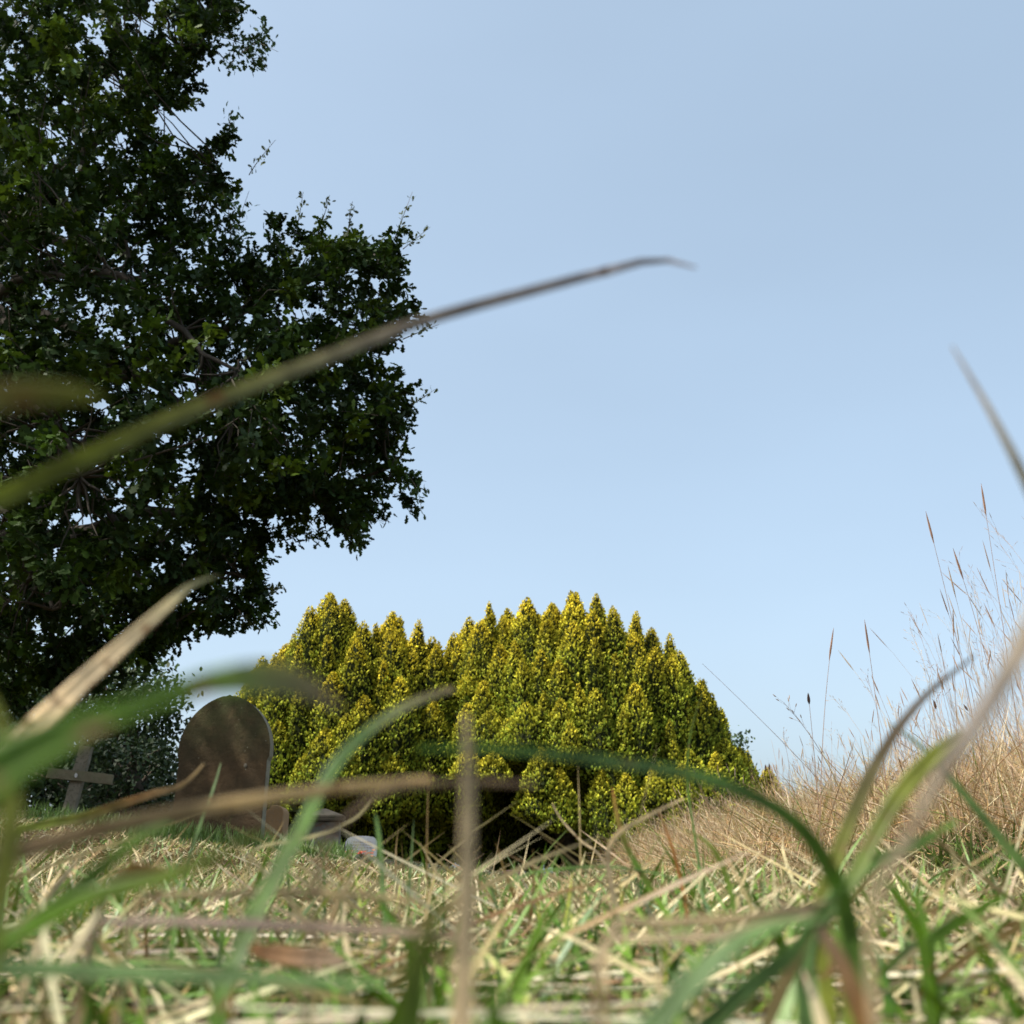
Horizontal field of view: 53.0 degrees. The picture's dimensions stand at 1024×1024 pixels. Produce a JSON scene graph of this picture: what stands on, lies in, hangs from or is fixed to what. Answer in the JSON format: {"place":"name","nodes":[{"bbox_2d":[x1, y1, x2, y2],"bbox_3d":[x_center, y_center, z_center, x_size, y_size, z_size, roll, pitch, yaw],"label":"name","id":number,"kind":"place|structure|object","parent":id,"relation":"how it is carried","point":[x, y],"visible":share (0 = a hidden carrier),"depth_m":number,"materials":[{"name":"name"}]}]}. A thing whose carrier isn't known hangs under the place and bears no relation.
{"place":"outdoors","nodes":[
{"label":"outdoors","id":0,"kind":"place"},
{"bbox_2d":[0,753,1023,1023],"bbox_3d":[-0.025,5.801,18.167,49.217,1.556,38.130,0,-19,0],"label":"lawn grass","id":1,"kind":"structure","parent":0,"point":[535,932],"depth_m":0.27,"materials":[{"name":"green plant"}]},
{"bbox_2d":[0,708,21,951],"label":"grass stalk","id":2,"kind":"object","parent":1,"relation":"on","point":[10,820],"depth_m":0.07,"materials":[{"name":"green plant"}]},
{"bbox_2d":[3,623,52,712],"bbox_3d":[-18.352,6.214,31.694,8.729,10.075,5.369,0,-19,0],"label":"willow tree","id":3,"kind":"object","parent":1,"relation":"on","point":[20,657],"depth_m":32.09,"materials":[{"name":"green plant"}]},
{"bbox_2d":[0,381,103,412],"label":"grass stalk","id":4,"kind":"object","parent":1,"relation":"on","point":[18,395],"depth_m":0.07,"materials":[{"name":"green plant"}]},
{"bbox_2d":[1,631,112,811],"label":"broadleaf tree","id":5,"kind":"object","parent":1,"relation":"on","point":[33,782],"visible":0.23,"depth_m":15.93,"materials":[{"name":"green plant"}]},
{"bbox_2d":[46,746,113,814],"bbox_3d":[-3.653,2.347,8.667,0.539,0.749,0.152,0,-19,0],"label":"wooden cross","id":6,"kind":"object","parent":1,"relation":"on","point":[79,774],"visible":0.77,"depth_m":8.68,"materials":[{"name":"grey wood"}]},
{"bbox_2d":[0,822,169,957],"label":"grass stalk","id":7,"kind":"object","parent":1,"relation":"on","point":[92,876],"depth_m":0.10,"materials":[{"name":"green plant"}]},
{"bbox_2d":[8,623,202,811],"bbox_3d":[-7.486,4.058,18.721,3.383,4.522,5.108,17,-26,-40],"label":"broadleaf tree","id":8,"kind":"object","parent":1,"relation":"on","point":[130,688],"visible":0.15,"depth_m":18.29,"materials":[{"name":"green plant"}]},
{"bbox_2d":[47,725,177,820],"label":"holly bush","id":9,"kind":"object","parent":1,"relation":"on","point":[136,779],"visible":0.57,"depth_m":13.75,"materials":[{"name":"green plant"}]},
{"bbox_2d":[21,763,203,834],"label":"grass stalk","id":10,"kind":"object","parent":1,"relation":"on","point":[87,815],"depth_m":0.27,"materials":[{"name":"green plant"}]},
{"bbox_2d":[12,575,218,733],"bbox_3d":[-0.060,0.046,0.142,0.005,0.089,0.045,-9,-21,23],"label":"grass stalk","id":11,"kind":"object","parent":1,"relation":"on","point":[66,697],"depth_m":0.15,"materials":[{"name":"beige plant"}]},
{"bbox_2d":[83,863,164,1023],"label":"grass stalk","id":12,"kind":"object","parent":1,"relation":"on","point":[133,870],"visible":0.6,"depth_m":0.14,"materials":[{"name":"plant"}]},
{"bbox_2d":[1,829,264,949],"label":"grass stalk","id":13,"kind":"object","parent":1,"relation":"on","point":[35,924],"depth_m":0.09,"materials":[{"name":"green plant"}]},
{"bbox_2d":[0,660,343,798],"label":"grass stalk","id":14,"kind":"object","parent":1,"relation":"on","point":[29,752],"depth_m":0.07,"materials":[{"name":"green plant"}]},
{"bbox_2d":[0,957,386,986],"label":"grass stalk","id":15,"kind":"object","parent":1,"relation":"on","point":[59,969],"depth_m":0.09,"materials":[{"name":"green plant"}]},
{"bbox_2d":[172,763,220,987],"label":"grass stalk","id":16,"kind":"object","parent":1,"relation":"on","point":[198,829],"depth_m":0.38,"materials":[{"name":"brown plant"}]},
{"bbox_2d":[0,0,438,723],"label":"oak tree","id":17,"kind":"object","parent":1,"relation":"on","point":[90,582],"visible":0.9,"depth_m":9.17,"materials":[{"name":"green plant"}]},
{"bbox_2d":[172,695,273,843],"bbox_3d":[-1.930,1.795,6.849,0.628,1.144,0.096,-1,-21,3],"label":"headstone","id":18,"kind":"object","parent":1,"relation":"on","point":[232,735],"visible":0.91,"depth_m":6.86,"materials":[{"name":"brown stone"}]},
{"bbox_2d":[19,776,431,861],"bbox_3d":[-0.032,0.051,0.098,0.050,0.052,0.002,8,-21,-22],"label":"dry stalk","id":19,"kind":"object","parent":1,"relation":"on","point":[36,846],"visible":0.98,"depth_m":0.10,"materials":[{"name":"plant"}]},
{"bbox_2d":[72,916,455,1023],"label":"dry stalk","id":20,"kind":"object","parent":1,"relation":"on","point":[283,925],"visible":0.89,"depth_m":0.12,"materials":[{"name":"beige plant"}]},
{"bbox_2d":[114,888,423,1023],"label":"dry stalk","id":21,"kind":"object","parent":1,"relation":"on","point":[235,893],"visible":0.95,"depth_m":0.14,"materials":[{"name":"beige plant"}]},
{"bbox_2d":[264,805,288,842],"bbox_3d":[-2.905,3.929,12.663,0.218,0.589,0.500,1,-19,-4],"label":"headstone","id":22,"kind":"object","parent":1,"relation":"on","point":[277,816],"visible":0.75,"depth_m":12.48,"materials":[{"name":"beige stone"}]},
{"bbox_2d":[229,943,345,1021],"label":"dead leaf","id":23,"kind":"object","parent":1,"relation":"on","point":[292,956],"visible":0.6,"depth_m":0.16,"materials":[{"name":"brown plant"}]},
{"bbox_2d":[234,804,369,1009],"bbox_3d":[-0.056,0.109,0.280,0.036,0.062,0.001,0,-19,0],"label":"grass stalk","id":24,"kind":"object","parent":1,"relation":"on","point":[284,842],"depth_m":0.28,"materials":[{"name":"beige plant"}]},
{"bbox_2d":[301,809,344,850],"bbox_3d":[-2.812,4.797,15.274,0.652,0.736,0.652,2,-19,-6],"label":"tomb monument","id":25,"kind":"object","parent":1,"relation":"on","point":[325,819],"visible":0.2,"depth_m":15.07,"materials":[{"name":"grey stone"}]},
{"bbox_2d":[208,686,453,1023],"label":"grass stalk","id":26,"kind":"object","parent":1,"relation":"on","point":[237,956],"depth_m":0.13,"materials":[{"name":"green plant"}]},
{"bbox_2d":[233,592,459,865],"bbox_3d":[-4.057,5.224,24.507,6.558,6.842,6.228,0,-19,0],"label":"yew tree","id":27,"kind":"object","parent":1,"relation":"on","point":[363,675],"visible":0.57,"depth_m":22.79,"materials":[{"name":"green plant"}]},
{"bbox_2d":[0,258,696,508],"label":"grass stalk","id":28,"kind":"object","parent":1,"relation":"on","point":[30,484],"depth_m":0.12,"materials":[{"name":"green plant"}]},
{"bbox_2d":[345,836,377,856],"bbox_3d":[-2.373,5.331,16.192,0.500,0.426,0.094,0,-19,0],"label":"headstone","id":29,"kind":"object","parent":1,"relation":"on","point":[368,847],"visible":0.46,"depth_m":16.18,"materials":[{"name":"grey stone"}]},
{"bbox_2d":[356,849,373,856],"bbox_3d":[-2.349,5.284,15.880,0.478,0.134,0.250,0,-19,0],"label":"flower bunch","id":30,"kind":"object","parent":1,"relation":"on","point":[365,854],"visible":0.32,"depth_m":15.86,"materials":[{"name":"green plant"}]},
{"bbox_2d":[375,814,387,1023],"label":"grass stalk","id":31,"kind":"object","parent":1,"relation":"on","point":[382,889],"depth_m":0.24,"materials":[{"name":"green plant"}]},
{"bbox_2d":[392,895,445,1023],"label":"grass stalk","id":32,"kind":"object","parent":1,"relation":"on","point":[411,1001],"depth_m":0.06,"materials":[{"name":"green plant"}]},
{"bbox_2d":[304,779,535,1023],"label":"dry stalk","id":33,"kind":"object","parent":1,"relation":"on","point":[351,815],"visible":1,"depth_m":0.11,"materials":[{"name":"brown plant"}]},
{"bbox_2d":[450,714,475,1023],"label":"dry stalk","id":34,"kind":"object","parent":1,"relation":"on","point":[462,1003],"visible":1,"depth_m":0.09,"materials":[{"name":"beige plant"}]},
{"bbox_2d":[479,971,507,1023],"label":"grass stalk","id":35,"kind":"object","parent":1,"relation":"on","point":[492,1009],"depth_m":0.06,"materials":[{"name":"green plant"}]},
{"bbox_2d":[552,803,615,969],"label":"grass stalk","id":36,"kind":"object","parent":1,"relation":"on","point":[588,846],"depth_m":0.40,"materials":[{"name":"beige plant"}]},
{"bbox_2d":[498,865,688,986],"bbox_3d":[0.024,0.128,0.305,0.058,0.043,0.001,0,-19,0],"label":"grass stalk","id":37,"kind":"object","parent":1,"relation":"on","point":[549,870],"depth_m":0.31,"materials":[{"name":"beige plant"}]},
{"bbox_2d":[432,590,761,872],"bbox_3d":[1.763,5.419,24.921,8.352,6.799,8.218,0,-19,0],"label":"yew tree","id":38,"kind":"object","parent":1,"relation":"on","point":[572,676],"visible":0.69,"depth_m":22.65,"materials":[{"name":"green plant"}]},
{"bbox_2d":[612,788,668,979],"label":"grass stalk","id":39,"kind":"object","parent":1,"relation":"on","point":[636,865],"depth_m":0.31,"materials":[{"name":"green plant"}]},
{"bbox_2d":[419,744,867,1023],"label":"grass stalk","id":40,"kind":"object","parent":1,"relation":"on","point":[802,830],"depth_m":0.12,"materials":[{"name":"green plant"}]},
{"bbox_2d":[605,798,683,1009],"bbox_3d":[0.037,0.109,0.280,0.023,0.061,0.001,0,-19,0],"label":"grass stalk","id":41,"kind":"object","parent":1,"relation":"on","point":[607,862],"depth_m":0.28,"materials":[{"name":"beige plant"}]},
{"bbox_2d":[659,812,690,946],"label":"grass stalk","id":42,"kind":"object","parent":1,"relation":"on","point":[677,868],"depth_m":0.33,"materials":[{"name":"beige plant"}]},
{"bbox_2d":[686,681,706,948],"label":"grass stalk","id":43,"kind":"object","parent":1,"relation":"on","point":[695,841],"depth_m":0.40,"materials":[{"name":"beige plant"}]},
{"bbox_2d":[591,910,815,1023],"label":"dry stalk","id":44,"kind":"object","parent":1,"relation":"on","point":[696,937],"visible":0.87,"depth_m":0.13,"materials":[{"name":"beige plant"}]},
{"bbox_2d":[683,828,743,1020],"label":"grass stalk","id":45,"kind":"object","parent":1,"relation":"on","point":[725,876],"depth_m":0.28,"materials":[{"name":"plant"}]},
{"bbox_2d":[601,899,837,1023],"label":"dry stalk","id":46,"kind":"object","parent":1,"relation":"on","point":[724,919],"visible":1,"depth_m":0.12,"materials":[{"name":"beige plant"}]},
{"bbox_2d":[634,917,819,1023],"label":"grass stalk","id":47,"kind":"object","parent":1,"relation":"on","point":[674,1001],"depth_m":0.09,"materials":[{"name":"green plant"}]},
{"bbox_2d":[731,725,759,780],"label":"shrub","id":48,"kind":"object","parent":1,"relation":"on","point":[740,740],"visible":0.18,"depth_m":28.25,"materials":[{"name":"green plant"}]},
{"bbox_2d":[746,749,789,807],"bbox_3d":[7.016,8.785,29.648,2.476,3.730,3.701,0,-19,0],"label":"yew tree","id":49,"kind":"object","parent":1,"relation":"on","point":[766,772],"visible":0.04,"depth_m":28.84,"materials":[{"name":"green plant"}]},
{"bbox_2d":[694,882,850,1023],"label":"grass stalk","id":50,"kind":"object","parent":1,"relation":"on","point":[730,1005],"depth_m":0.11,"materials":[{"name":"green plant"}]},
{"bbox_2d":[585,503,1023,882],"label":"dry grass","id":51,"kind":"structure","parent":1,"relation":"on","point":[751,828],"depth_m":3.36,"materials":[{"name":"beige plant"}]},
{"bbox_2d":[704,665,845,810],"bbox_3d":[0.951,0.833,3.572,0.565,0.599,0.011,3,-20,-10],"label":"grass stalk","id":52,"kind":"object","parent":51,"relation":"on","point":[771,730],"depth_m":3.58,"materials":[{"name":"brown plant"}]},
{"bbox_2d":[807,693,821,840],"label":"grass stalk","id":53,"kind":"object","parent":51,"relation":"on","point":[808,698],"depth_m":3.18,"materials":[{"name":"brown plant"}]},
{"bbox_2d":[820,628,833,839],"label":"grass stalk","id":54,"kind":"object","parent":51,"relation":"on","point":[823,724],"depth_m":3.11,"materials":[{"name":"brown plant"}]},
{"bbox_2d":[864,619,892,846],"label":"grass stalk","id":55,"kind":"object","parent":51,"relation":"on","point":[876,703],"depth_m":3.04,"materials":[{"name":"brown plant"}]},
{"bbox_2d":[926,513,995,842],"bbox_3d":[1.294,0.462,2.962,0.148,0.953,0.008,18,-26,-41],"label":"grass stalk","id":56,"kind":"object","parent":51,"relation":"on","point":[930,530],"depth_m":3.01,"materials":[{"name":"brown plant"}]},
{"bbox_2d":[953,549,1020,816],"bbox_3d":[1.414,0.521,3.047,0.164,0.837,0.009,15,-24,-36],"label":"grass stalk","id":57,"kind":"object","parent":51,"relation":"on","point":[981,642],"depth_m":3.09,"materials":[{"name":"brown plant"}]},
{"bbox_2d":[774,695,858,847],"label":"grass stalk","id":58,"kind":"object","parent":1,"relation":"on","point":[811,737],"depth_m":3.18,"materials":[{"name":"brown plant"}]},
{"bbox_2d":[809,910,869,1023],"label":"grass stalk","id":59,"kind":"object","parent":1,"relation":"on","point":[856,1000],"depth_m":0.11,"materials":[{"name":"brown plant"}]},
{"bbox_2d":[795,820,959,1023],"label":"grass stalk","id":60,"kind":"object","parent":1,"relation":"on","point":[805,1015],"depth_m":0.15,"materials":[{"name":"green plant"}]},
{"bbox_2d":[815,654,975,1023],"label":"grass stalk","id":61,"kind":"object","parent":1,"relation":"on","point":[841,844],"depth_m":0.16,"materials":[{"name":"green plant"}]},
{"bbox_2d":[836,729,960,1023],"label":"grass stalk","id":62,"kind":"object","parent":1,"relation":"on","point":[913,777],"depth_m":0.14,"materials":[{"name":"green plant"}]},
{"bbox_2d":[887,880,939,1023],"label":"grass stalk","id":63,"kind":"object","parent":1,"relation":"on","point":[914,922],"depth_m":0.17,"materials":[{"name":"green plant"}]},
{"bbox_2d":[915,892,929,934],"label":"grass stalk","id":64,"kind":"object","parent":1,"relation":"on","point":[921,915],"depth_m":0.18,"materials":[{"name":"green plant"}]},
{"bbox_2d":[865,616,1023,1023],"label":"dry stalk","id":65,"kind":"object","parent":1,"relation":"on","point":[998,688],"visible":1,"depth_m":0.08,"materials":[{"name":"beige plant"}]},
{"bbox_2d":[890,723,1023,873],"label":"grass stalk","id":66,"kind":"object","parent":1,"relation":"on","point":[1015,856],"depth_m":0.19,"materials":[{"name":"green plant"}]},
{"bbox_2d":[923,894,1007,1023],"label":"grass stalk","id":67,"kind":"object","parent":1,"relation":"on","point":[943,932],"depth_m":0.17,"materials":[{"name":"green plant"}]},
{"bbox_2d":[951,346,1023,489],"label":"grass stalk","id":68,"kind":"object","parent":1,"relation":"on","point":[1015,459],"depth_m":0.13,"materials":[{"name":"beige plant"}]},
{"bbox_2d":[981,485,1023,769],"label":"grass stalk","id":69,"kind":"object","parent":1,"relation":"on","point":[984,505],"depth_m":3.03,"materials":[{"name":"plant"}]},
{"bbox_2d":[0,0,1023,872],"label":"sky","id":70,"kind":"structure","parent":0,"point":[746,452],"materials":[{"name":"blue"}]}
]}

